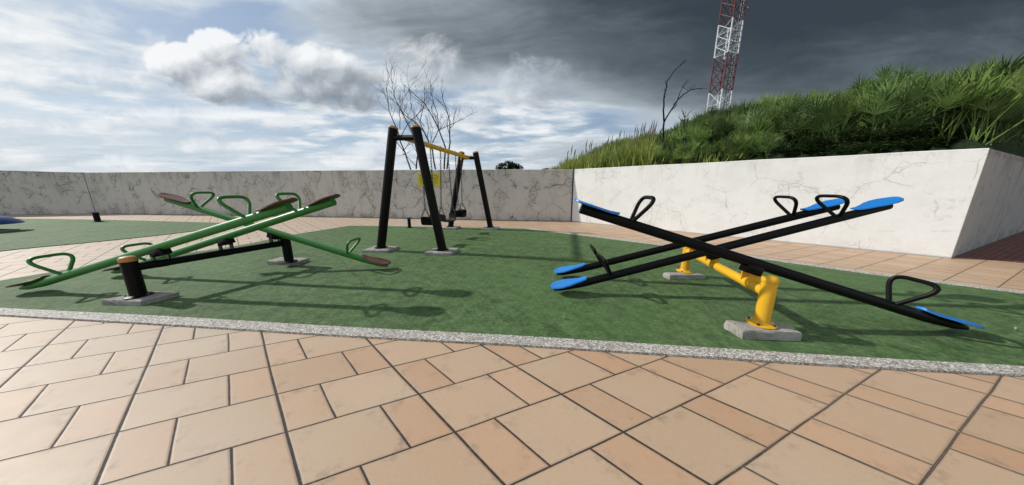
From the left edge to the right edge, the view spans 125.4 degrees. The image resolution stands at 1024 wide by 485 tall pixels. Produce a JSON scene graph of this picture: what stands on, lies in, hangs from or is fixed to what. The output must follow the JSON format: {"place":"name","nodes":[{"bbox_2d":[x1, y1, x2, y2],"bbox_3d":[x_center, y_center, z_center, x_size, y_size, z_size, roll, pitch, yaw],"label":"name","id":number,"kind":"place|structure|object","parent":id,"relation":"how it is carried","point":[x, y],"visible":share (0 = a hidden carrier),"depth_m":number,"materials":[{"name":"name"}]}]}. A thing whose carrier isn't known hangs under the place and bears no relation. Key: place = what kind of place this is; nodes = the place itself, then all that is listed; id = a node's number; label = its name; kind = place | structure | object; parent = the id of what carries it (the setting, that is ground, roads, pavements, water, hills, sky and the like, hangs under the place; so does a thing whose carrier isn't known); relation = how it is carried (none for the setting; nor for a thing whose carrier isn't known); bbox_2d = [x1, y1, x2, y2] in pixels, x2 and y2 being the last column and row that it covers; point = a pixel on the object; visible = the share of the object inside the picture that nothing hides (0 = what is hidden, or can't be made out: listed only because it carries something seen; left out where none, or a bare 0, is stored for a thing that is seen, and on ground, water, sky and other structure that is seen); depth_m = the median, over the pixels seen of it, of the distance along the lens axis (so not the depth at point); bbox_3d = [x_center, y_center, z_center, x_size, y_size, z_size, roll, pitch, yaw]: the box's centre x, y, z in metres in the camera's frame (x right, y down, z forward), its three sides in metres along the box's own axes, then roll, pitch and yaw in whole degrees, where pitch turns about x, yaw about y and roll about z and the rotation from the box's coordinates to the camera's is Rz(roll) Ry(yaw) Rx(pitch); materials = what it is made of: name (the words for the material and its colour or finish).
{"place":"outdoors","nodes":[
{"label":"outdoors","id":0,"kind":"place"},
{"bbox_2d":[0,216,24,231],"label":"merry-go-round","id":1,"kind":"object","parent":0,"point":[6,220],"visible":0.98,"depth_m":7.89,"materials":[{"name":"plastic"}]},
{"bbox_2d":[0,214,1023,484],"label":"plaza paving","id":2,"kind":"structure","parent":0,"point":[104,404],"depth_m":1.59,"materials":[{"name":"ceramic"}]},
{"bbox_2d":[0,218,219,250],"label":"turf","id":3,"kind":"structure","parent":2,"relation":"on","point":[31,233],"depth_m":8.07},
{"bbox_2d":[92,212,103,221],"bbox_3d":[-15.887,-0.966,10.101,0.255,0.375,0.255,0,12,0],"label":"bollard","id":4,"kind":"object","parent":3,"relation":"on","point":[96,216],"visible":0.91,"depth_m":10.06,"materials":[{"name":"metal"}]},
{"bbox_2d":[0,169,573,221],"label":"boundary wall","id":5,"kind":"structure","parent":2,"relation":"on","point":[529,194],"depth_m":11.88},
{"bbox_2d":[417,173,440,186],"bbox_3d":[-3.372,-2.541,10.740,0.980,0.527,0.023,2,12,9],"label":"notice board","id":6,"kind":"object","parent":5,"relation":"attached to","point":[436,180],"visible":0.41,"depth_m":10.71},
{"bbox_2d":[350,225,522,228],"bbox_3d":[-2.607,-0.511,8.838,5.992,0.038,0.129,1,12,6],"label":"edging","id":7,"kind":"object","parent":2,"relation":"on","point":[419,226],"visible":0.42,"depth_m":8.87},
{"bbox_2d":[0,226,1023,365],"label":"turf","id":8,"kind":"structure","parent":2,"relation":"on","point":[499,281],"depth_m":3.13,"materials":[{"name":"carpet"}]},
{"bbox_2d":[102,236,309,305],"bbox_3d":[-4.067,0.256,3.774,0.640,0.560,1.961,2,12,12],"label":"seesaw stand","id":9,"kind":"object","parent":8,"relation":"on","point":[131,268],"visible":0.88,"depth_m":3.12,"materials":[{"name":"metal"}]},
{"bbox_2d":[5,195,297,289],"bbox_3d":[-4.284,0.036,3.100,3.786,1.168,0.326,1,12,3],"label":"seesaw","id":10,"kind":"object","parent":9,"relation":"on","point":[162,248],"visible":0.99,"depth_m":3.05,"materials":[{"name":"green paint"}]},
{"bbox_2d":[102,192,340,273],"bbox_3d":[-4.095,-0.090,3.645,3.759,1.191,0.326,1,12,5],"label":"seesaw","id":11,"kind":"object","parent":9,"relation":"on","point":[227,238],"visible":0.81,"depth_m":3.54,"materials":[{"name":"green paint"}]},
{"bbox_2d":[157,191,390,266],"bbox_3d":[-3.701,-0.201,4.175,3.503,1.192,0.326,0,12,2],"label":"seesaw","id":12,"kind":"object","parent":9,"relation":"on","point":[181,201],"visible":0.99,"depth_m":4.15,"materials":[{"name":"green paint"}]},
{"bbox_2d":[361,125,498,254],"bbox_3d":[-1.710,-1.318,6.687,1.909,2.455,3.794,3,12,12],"label":"swing stand","id":13,"kind":"object","parent":8,"relation":"on","point":[415,138],"visible":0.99,"depth_m":5.21,"materials":[{"name":"metal"}]},
{"bbox_2d":[421,152,432,224],"bbox_3d":[-1.851,-1.198,5.847,0.250,1.622,0.424,3,12,13],"label":"swing","id":14,"kind":"object","parent":13,"relation":"hanging from","point":[426,221],"visible":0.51,"depth_m":5.80,"materials":[{"name":"black rubber"}]},
{"bbox_2d":[439,157,455,221],"bbox_3d":[-1.662,-1.345,6.652,0.250,1.642,0.424,8,14,33],"label":"swing","id":15,"kind":"object","parent":13,"relation":"hanging from","point":[452,217],"visible":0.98,"depth_m":6.69,"materials":[{"name":"black rubber"}]},
{"bbox_2d":[454,159,466,216],"bbox_3d":[-1.476,-1.518,7.437,0.250,1.601,0.424,1,12,6],"label":"swing","id":16,"kind":"object","parent":13,"relation":"hanging from","point":[460,212],"visible":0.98,"depth_m":7.41,"materials":[{"name":"black rubber"}]},
{"bbox_2d":[663,247,801,340],"bbox_3d":[2.368,0.401,3.089,0.546,0.555,1.850,2,12,9],"label":"seesaw stand","id":17,"kind":"object","parent":8,"relation":"on","point":[759,325],"visible":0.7,"depth_m":2.33,"materials":[{"name":"metal"}]},
{"bbox_2d":[554,195,844,274],"bbox_3d":[2.327,-0.047,3.530,3.467,1.154,0.326,1,12,7],"label":"seesaw","id":18,"kind":"object","parent":17,"relation":"on","point":[817,209],"visible":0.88,"depth_m":3.42,"materials":[{"name":"black paint"}]},
{"bbox_2d":[550,194,903,290],"bbox_3d":[2.388,0.030,3.110,3.833,1.175,0.326,0,12,1],"label":"seesaw","id":19,"kind":"object","parent":17,"relation":"on","point":[869,207],"visible":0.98,"depth_m":3.06,"materials":[{"name":"black paint"}]},
{"bbox_2d":[574,195,984,329],"bbox_3d":[2.353,0.167,2.445,3.548,1.178,0.326,1,12,6],"label":"seesaw","id":20,"kind":"object","parent":17,"relation":"on","point":[754,266],"visible":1,"depth_m":2.42,"materials":[{"name":"black paint"}]},
{"bbox_2d":[0,308,1023,376],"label":"kerb strip","id":21,"kind":"object","parent":2,"relation":"on","point":[686,351],"visible":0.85,"depth_m":2.23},
{"bbox_2d":[523,228,1023,293],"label":"path edging","id":22,"kind":"object","parent":2,"relation":"on","point":[945,282],"visible":0.53,"depth_m":4.22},
{"bbox_2d":[572,148,1023,258],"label":"retaining wall","id":23,"kind":"structure","parent":2,"relation":"on","point":[955,203],"depth_m":5.87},
{"bbox_2d":[0,0,1023,172],"label":"sky","id":24,"kind":"structure","parent":0,"point":[87,86],"materials":[{"name":"grey"}]},
{"bbox_2d":[706,0,748,110],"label":"lattice mast","id":25,"kind":"object","parent":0,"point":[727,52],"visible":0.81,"depth_m":42.51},
{"bbox_2d":[663,122,1023,163],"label":"hill","id":26,"kind":"structure","parent":0,"point":[1001,146],"depth_m":5.89,"materials":[{"name":"plant"}]},
{"bbox_2d":[599,150,623,165],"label":"palm plant","id":27,"kind":"object","parent":26,"relation":"on","point":[613,155],"visible":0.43,"depth_m":9.20,"materials":[{"name":"green plant"}]},
{"bbox_2d":[604,140,623,151],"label":"palm plant","id":28,"kind":"object","parent":26,"relation":"on","point":[610,147],"visible":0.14,"depth_m":10.32,"materials":[{"name":"green plant"}]},
{"bbox_2d":[638,143,666,164],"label":"palm plant","id":29,"kind":"object","parent":26,"relation":"on","point":[657,154],"visible":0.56,"depth_m":8.40,"materials":[{"name":"green plant"}]},
{"bbox_2d":[649,128,677,144],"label":"palm plant","id":30,"kind":"object","parent":26,"relation":"on","point":[657,139],"visible":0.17,"depth_m":9.75,"materials":[{"name":"green plant"}]},
{"bbox_2d":[660,145,683,163],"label":"palm plant","id":31,"kind":"object","parent":26,"relation":"on","point":[666,154],"visible":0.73,"depth_m":8.23,"materials":[{"name":"green plant"}]},
{"bbox_2d":[660,127,700,162],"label":"palm plant","id":32,"kind":"object","parent":26,"relation":"on","point":[668,145],"visible":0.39,"depth_m":8.78,"materials":[{"name":"green plant"}]},
{"bbox_2d":[658,61,707,164],"bbox_3d":[5.353,-4.024,8.761,2.276,3.733,0.753,-6,13,-26],"label":"dead tree","id":33,"kind":"object","parent":26,"relation":"on","point":[664,120],"visible":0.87,"depth_m":8.61,"materials":[{"name":"brown plant"}]},
{"bbox_2d":[673,149,693,163],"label":"palm plant","id":34,"kind":"object","parent":26,"relation":"on","point":[683,156],"visible":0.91,"depth_m":7.88,"materials":[{"name":"green plant"}]},
{"bbox_2d":[678,108,692,163],"bbox_3d":[5.301,-3.070,8.178,0.346,2.089,0.975,9,15,37],"label":"dead tree","id":35,"kind":"object","parent":26,"relation":"on","point":[683,125],"visible":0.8,"depth_m":8.21,"materials":[{"name":"wood"}]},
{"bbox_2d":[677,120,700,135],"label":"palm plant","id":36,"kind":"object","parent":26,"relation":"on","point":[687,126],"visible":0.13,"depth_m":9.63,"materials":[{"name":"green plant"}]},
{"bbox_2d":[673,139,708,163],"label":"palm plant","id":37,"kind":"object","parent":26,"relation":"on","point":[688,145],"visible":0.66,"depth_m":8.02,"materials":[{"name":"green plant"}]},
{"bbox_2d":[669,124,714,153],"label":"palm plant","id":38,"kind":"object","parent":26,"relation":"on","point":[694,135],"visible":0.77,"depth_m":8.28,"materials":[{"name":"green plant"}]},
{"bbox_2d":[675,110,709,126],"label":"palm plant","id":39,"kind":"object","parent":26,"relation":"on","point":[687,119],"visible":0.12,"depth_m":11.07,"materials":[{"name":"green plant"}]},
{"bbox_2d":[688,110,711,125],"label":"palm plant","id":40,"kind":"object","parent":26,"relation":"on","point":[701,117],"visible":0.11,"depth_m":11.37,"materials":[{"name":"green plant"}]},
{"bbox_2d":[693,114,719,129],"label":"palm plant","id":41,"kind":"object","parent":26,"relation":"on","point":[703,122],"visible":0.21,"depth_m":10.10,"materials":[{"name":"green plant"}]},
{"bbox_2d":[694,145,719,162],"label":"palm plant","id":42,"kind":"object","parent":26,"relation":"on","point":[704,151],"visible":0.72,"depth_m":7.87,"materials":[{"name":"green plant"}]},
{"bbox_2d":[694,140,719,157],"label":"palm plant","id":43,"kind":"object","parent":26,"relation":"on","point":[706,144],"visible":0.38,"depth_m":8.16,"materials":[{"name":"green plant"}]},
{"bbox_2d":[701,104,727,114],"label":"palm plant","id":44,"kind":"object","parent":26,"relation":"on","point":[711,111],"visible":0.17,"depth_m":12.90,"materials":[{"name":"green plant"}]},
{"bbox_2d":[695,116,737,141],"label":"palm plant","id":45,"kind":"object","parent":26,"relation":"on","point":[706,128],"visible":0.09,"depth_m":9.17,"materials":[{"name":"green plant"}]},
{"bbox_2d":[703,129,733,148],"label":"palm plant","id":46,"kind":"object","parent":26,"relation":"on","point":[717,137],"visible":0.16,"depth_m":8.62,"materials":[{"name":"green plant"}]},
{"bbox_2d":[703,110,749,155],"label":"palm plant","id":47,"kind":"object","parent":26,"relation":"on","point":[720,127],"visible":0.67,"depth_m":7.97,"materials":[{"name":"green plant"}]},
{"bbox_2d":[709,104,746,118],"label":"palm plant","id":48,"kind":"object","parent":26,"relation":"on","point":[727,111],"visible":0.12,"depth_m":10.31,"materials":[{"name":"green plant"}]},
{"bbox_2d":[712,134,750,160],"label":"palm plant","id":49,"kind":"object","parent":26,"relation":"on","point":[732,153],"visible":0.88,"depth_m":7.24,"materials":[{"name":"green plant"}]},
{"bbox_2d":[719,111,744,140],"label":"palm plant","id":50,"kind":"object","parent":26,"relation":"on","point":[732,119],"visible":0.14,"depth_m":9.03,"materials":[{"name":"green plant"}]},
{"bbox_2d":[722,134,749,160],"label":"palm plant","id":51,"kind":"object","parent":26,"relation":"on","point":[725,140],"visible":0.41,"depth_m":7.46,"materials":[{"name":"green plant"}]},
{"bbox_2d":[724,96,761,116],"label":"palm plant","id":52,"kind":"object","parent":26,"relation":"on","point":[742,106],"visible":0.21,"depth_m":10.37,"materials":[{"name":"green plant"}]},
{"bbox_2d":[729,112,767,135],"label":"palm plant","id":53,"kind":"object","parent":26,"relation":"on","point":[741,117],"visible":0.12,"depth_m":8.55,"materials":[{"name":"green plant"}]},
{"bbox_2d":[727,121,775,155],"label":"palm plant","id":54,"kind":"object","parent":26,"relation":"on","point":[742,131],"visible":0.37,"depth_m":7.49,"materials":[{"name":"green plant"}]},
{"bbox_2d":[738,104,768,134],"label":"palm plant","id":55,"kind":"object","parent":26,"relation":"on","point":[759,110],"visible":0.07,"depth_m":8.81,"materials":[{"name":"green plant"}]},
{"bbox_2d":[731,130,786,160],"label":"palm plant","id":56,"kind":"object","parent":26,"relation":"on","point":[753,139],"visible":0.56,"depth_m":7.19,"materials":[{"name":"green plant"}]},
{"bbox_2d":[741,93,776,114],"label":"palm plant","id":57,"kind":"object","parent":26,"relation":"on","point":[751,106],"visible":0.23,"depth_m":9.95,"materials":[{"name":"green plant"}]},
{"bbox_2d":[732,107,786,136],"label":"palm plant","id":58,"kind":"object","parent":26,"relation":"on","point":[747,123],"visible":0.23,"depth_m":8.03,"materials":[{"name":"green plant"}]},
{"bbox_2d":[745,130,783,158],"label":"palm plant","id":59,"kind":"object","parent":26,"relation":"on","point":[767,145],"visible":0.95,"depth_m":6.85,"materials":[{"name":"green plant"}]},
{"bbox_2d":[749,103,786,149],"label":"palm plant","id":60,"kind":"object","parent":26,"relation":"on","point":[772,119],"visible":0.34,"depth_m":7.42,"materials":[{"name":"green plant"}]},
{"bbox_2d":[746,97,800,114],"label":"palm plant","id":61,"kind":"object","parent":26,"relation":"on","point":[767,103],"visible":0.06,"depth_m":9.29,"materials":[{"name":"green plant"}]},
{"bbox_2d":[753,91,797,106],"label":"palm plant","id":62,"kind":"object","parent":26,"relation":"on","point":[763,100],"visible":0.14,"depth_m":10.75,"materials":[{"name":"green plant"}]},
{"bbox_2d":[542,117,1010,169],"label":"tall grass","id":63,"kind":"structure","parent":26,"relation":"on","point":[630,156],"depth_m":9.20,"materials":[{"name":"plant"}]},
{"bbox_2d":[773,85,802,100],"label":"palm plant","id":64,"kind":"object","parent":26,"relation":"on","point":[782,96],"visible":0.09,"depth_m":10.99,"materials":[{"name":"green plant"}]},
{"bbox_2d":[766,99,812,140],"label":"palm plant","id":65,"kind":"object","parent":26,"relation":"on","point":[790,112],"visible":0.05,"depth_m":8.12,"materials":[{"name":"green plant"}]},
{"bbox_2d":[756,91,824,140],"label":"palm plant","id":66,"kind":"object","parent":26,"relation":"on","point":[788,107],"visible":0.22,"depth_m":7.54,"materials":[{"name":"green plant"}]},
{"bbox_2d":[772,115,809,151],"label":"palm plant","id":67,"kind":"object","parent":26,"relation":"on","point":[779,129],"visible":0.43,"depth_m":7.37,"materials":[{"name":"green plant"}]},
{"bbox_2d":[760,95,838,148],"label":"palm plant","id":68,"kind":"object","parent":26,"relation":"on","point":[798,123],"visible":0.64,"depth_m":6.91,"materials":[{"name":"green plant"}]},
{"bbox_2d":[799,91,839,108],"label":"palm plant","id":69,"kind":"object","parent":26,"relation":"on","point":[821,98],"visible":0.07,"depth_m":8.62,"materials":[{"name":"green plant"}]},
{"bbox_2d":[797,87,844,101],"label":"palm plant","id":70,"kind":"object","parent":26,"relation":"on","point":[836,91],"visible":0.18,"depth_m":10.41,"materials":[{"name":"green plant"}]},
{"bbox_2d":[806,119,835,143],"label":"palm plant","id":71,"kind":"object","parent":26,"relation":"on","point":[817,133],"visible":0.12,"depth_m":7.12,"materials":[{"name":"green plant"}]},
{"bbox_2d":[791,86,864,147],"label":"palm plant","id":72,"kind":"object","parent":26,"relation":"on","point":[825,117],"visible":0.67,"depth_m":6.39,"materials":[{"name":"green plant"}]},
{"bbox_2d":[819,71,875,98],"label":"palm plant","id":73,"kind":"object","parent":26,"relation":"on","point":[855,86],"visible":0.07,"depth_m":9.10,"materials":[{"name":"green plant"}]},
{"bbox_2d":[825,79,871,97],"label":"palm plant","id":74,"kind":"object","parent":26,"relation":"on","point":[852,92],"visible":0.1,"depth_m":8.71,"materials":[{"name":"green plant"}]},
{"bbox_2d":[824,77,874,101],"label":"palm plant","id":75,"kind":"object","parent":26,"relation":"on","point":[845,92],"visible":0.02,"depth_m":8.53,"materials":[{"name":"green plant"}]},
{"bbox_2d":[822,82,885,103],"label":"palm plant","id":76,"kind":"object","parent":26,"relation":"on","point":[851,95],"visible":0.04,"depth_m":8.20,"materials":[{"name":"green plant"}]},
{"bbox_2d":[748,119,970,157],"bbox_3d":[9.547,-2.551,6.498,6.044,1.733,2.448,0,12,0],"label":"hedge","id":77,"kind":"object","parent":26,"relation":"on","point":[909,141],"visible":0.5,"depth_m":5.99,"materials":[{"name":"green plant"}]},
{"bbox_2d":[847,100,878,139],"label":"palm plant","id":78,"kind":"object","parent":26,"relation":"on","point":[863,122],"visible":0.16,"depth_m":6.87,"materials":[{"name":"green plant"}]},
{"bbox_2d":[820,90,912,145],"bbox_3d":[8.380,-3.099,6.534,1.302,1.471,1.427,5,13,24],"label":"palm plant","id":79,"kind":"object","parent":26,"relation":"on","point":[847,111],"visible":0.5,"depth_m":6.43,"materials":[{"name":"green plant"}]},
{"bbox_2d":[849,85,902,129],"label":"palm plant","id":80,"kind":"object","parent":26,"relation":"on","point":[864,95],"visible":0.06,"depth_m":7.54,"materials":[{"name":"green plant"}]},
{"bbox_2d":[857,73,911,95],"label":"palm plant","id":81,"kind":"object","parent":26,"relation":"on","point":[874,86],"visible":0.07,"depth_m":7.72,"materials":[{"name":"green plant"}]},
{"bbox_2d":[839,70,930,141],"bbox_3d":[9.008,-3.255,6.504,1.620,1.578,1.163,7,14,30],"label":"palm plant","id":82,"kind":"object","parent":26,"relation":"on","point":[883,87],"visible":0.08,"depth_m":6.34,"materials":[{"name":"green plant"}]},
{"bbox_2d":[850,59,934,86],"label":"palm plant","id":83,"kind":"object","parent":26,"relation":"on","point":[883,73],"visible":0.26,"depth_m":9.23,"materials":[{"name":"green plant"}]},
{"bbox_2d":[873,66,930,83],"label":"palm plant","id":84,"kind":"object","parent":26,"relation":"on","point":[898,76],"visible":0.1,"depth_m":8.55,"materials":[{"name":"green plant"}]},
{"bbox_2d":[869,68,957,137],"bbox_3d":[9.043,-3.095,6.103,1.616,1.589,1.201,-6,13,-25],"label":"palm plant","id":85,"kind":"object","parent":26,"relation":"on","point":[912,100],"visible":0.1,"depth_m":5.80,"materials":[{"name":"green plant"}]},
{"bbox_2d":[855,76,983,142],"bbox_3d":[8.659,-2.916,5.965,1.626,1.459,1.323,10,25,28],"label":"palm plant","id":86,"kind":"object","parent":26,"relation":"on","point":[881,111],"visible":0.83,"depth_m":5.83,"materials":[{"name":"green plant"}]},
{"bbox_2d":[866,71,1009,139],"bbox_3d":[8.992,-2.862,5.767,1.553,1.533,1.689,-2,20,-4],"label":"palm plant","id":87,"kind":"object","parent":26,"relation":"on","point":[927,91],"visible":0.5,"depth_m":5.62,"materials":[{"name":"green plant"}]},
{"bbox_2d":[902,61,981,86],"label":"palm plant","id":88,"kind":"object","parent":26,"relation":"on","point":[965,71],"visible":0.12,"depth_m":6.89,"materials":[{"name":"green plant"}]},
{"bbox_2d":[917,70,967,123],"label":"palm plant","id":89,"kind":"object","parent":26,"relation":"on","point":[953,80],"visible":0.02,"depth_m":6.34,"materials":[{"name":"green plant"}]},
{"bbox_2d":[902,68,1002,146],"bbox_3d":[9.281,-2.821,5.808,1.537,1.484,1.377,-6,9,-18],"label":"palm plant","id":90,"kind":"object","parent":26,"relation":"on","point":[945,101],"visible":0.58,"depth_m":5.46,"materials":[{"name":"green plant"}]},
{"bbox_2d":[921,104,987,138],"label":"palm plant","id":91,"kind":"object","parent":26,"relation":"on","point":[950,119],"visible":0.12,"depth_m":5.83,"materials":[{"name":"green plant"}]},
{"bbox_2d":[924,56,1012,117],"bbox_3d":[10.881,-3.653,6.790,1.620,1.600,1.762,-2,9,43],"label":"palm plant","id":92,"kind":"object","parent":26,"relation":"on","point":[962,73],"visible":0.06,"depth_m":6.35,"materials":[{"name":"green plant"}]},
{"bbox_2d":[949,59,1014,75],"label":"palm plant","id":93,"kind":"object","parent":26,"relation":"on","point":[986,68],"visible":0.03,"depth_m":7.39,"materials":[{"name":"green plant"}]},
{"bbox_2d":[946,67,1019,123],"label":"palm plant","id":94,"kind":"object","parent":26,"relation":"on","point":[986,80],"visible":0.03,"depth_m":5.94,"materials":[{"name":"green plant"}]},
{"bbox_2d":[944,58,1023,145],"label":"palm plant","id":95,"kind":"object","parent":26,"relation":"on","point":[980,108],"visible":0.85,"depth_m":5.24,"materials":[{"name":"green plant"}]},
{"bbox_2d":[955,85,1023,142],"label":"palm plant","id":96,"kind":"object","parent":26,"relation":"on","point":[1011,114],"visible":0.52,"depth_m":5.31,"materials":[{"name":"green plant"}]},
{"bbox_2d":[957,52,1023,119],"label":"palm plant","id":97,"kind":"object","parent":26,"relation":"on","point":[1013,65],"visible":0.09,"depth_m":6.14,"materials":[{"name":"green plant"}]},
{"bbox_2d":[969,79,1023,134],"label":"palm plant","id":98,"kind":"object","parent":26,"relation":"on","point":[990,120],"visible":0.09,"depth_m":5.67,"materials":[{"name":"green plant"}]},
{"bbox_2d":[973,54,1023,68],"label":"palm plant","id":99,"kind":"object","parent":26,"relation":"on","point":[987,62],"visible":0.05,"depth_m":7.79,"materials":[{"name":"green plant"}]},
{"bbox_2d":[978,101,1023,144],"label":"palm plant","id":100,"kind":"object","parent":26,"relation":"on","point":[1021,125],"visible":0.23,"depth_m":5.66,"materials":[{"name":"green plant"}]},
{"bbox_2d":[978,65,1023,123],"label":"palm plant","id":101,"kind":"object","parent":26,"relation":"on","point":[1017,74],"visible":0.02,"depth_m":5.84,"materials":[{"name":"green plant"}]},
{"bbox_2d":[1009,127,1023,146],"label":"palm plant","id":102,"kind":"object","parent":26,"relation":"on","point":[1021,139],"visible":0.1,"depth_m":6.03,"materials":[{"name":"green plant"}]},
{"bbox_2d":[956,231,1023,262],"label":"brick paving","id":103,"kind":"structure","parent":0,"point":[1010,249],"depth_m":5.46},
{"label":"ground","id":104,"kind":"structure","parent":0,"visible":0},
{"bbox_2d":[369,52,474,169],"bbox_3d":[-3.961,-6.226,12.214,5.501,5.531,2.308,2,12,9],"label":"bare tree","id":105,"kind":"object","parent":104,"relation":"on","point":[411,119],"visible":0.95,"depth_m":12.44,"materials":[{"name":"grey plant"}]},
{"bbox_2d":[495,161,523,168],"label":"distant tree","id":106,"kind":"object","parent":104,"relation":"on","point":[511,165],"visible":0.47,"depth_m":58.62,"materials":[{"name":"green plant"}]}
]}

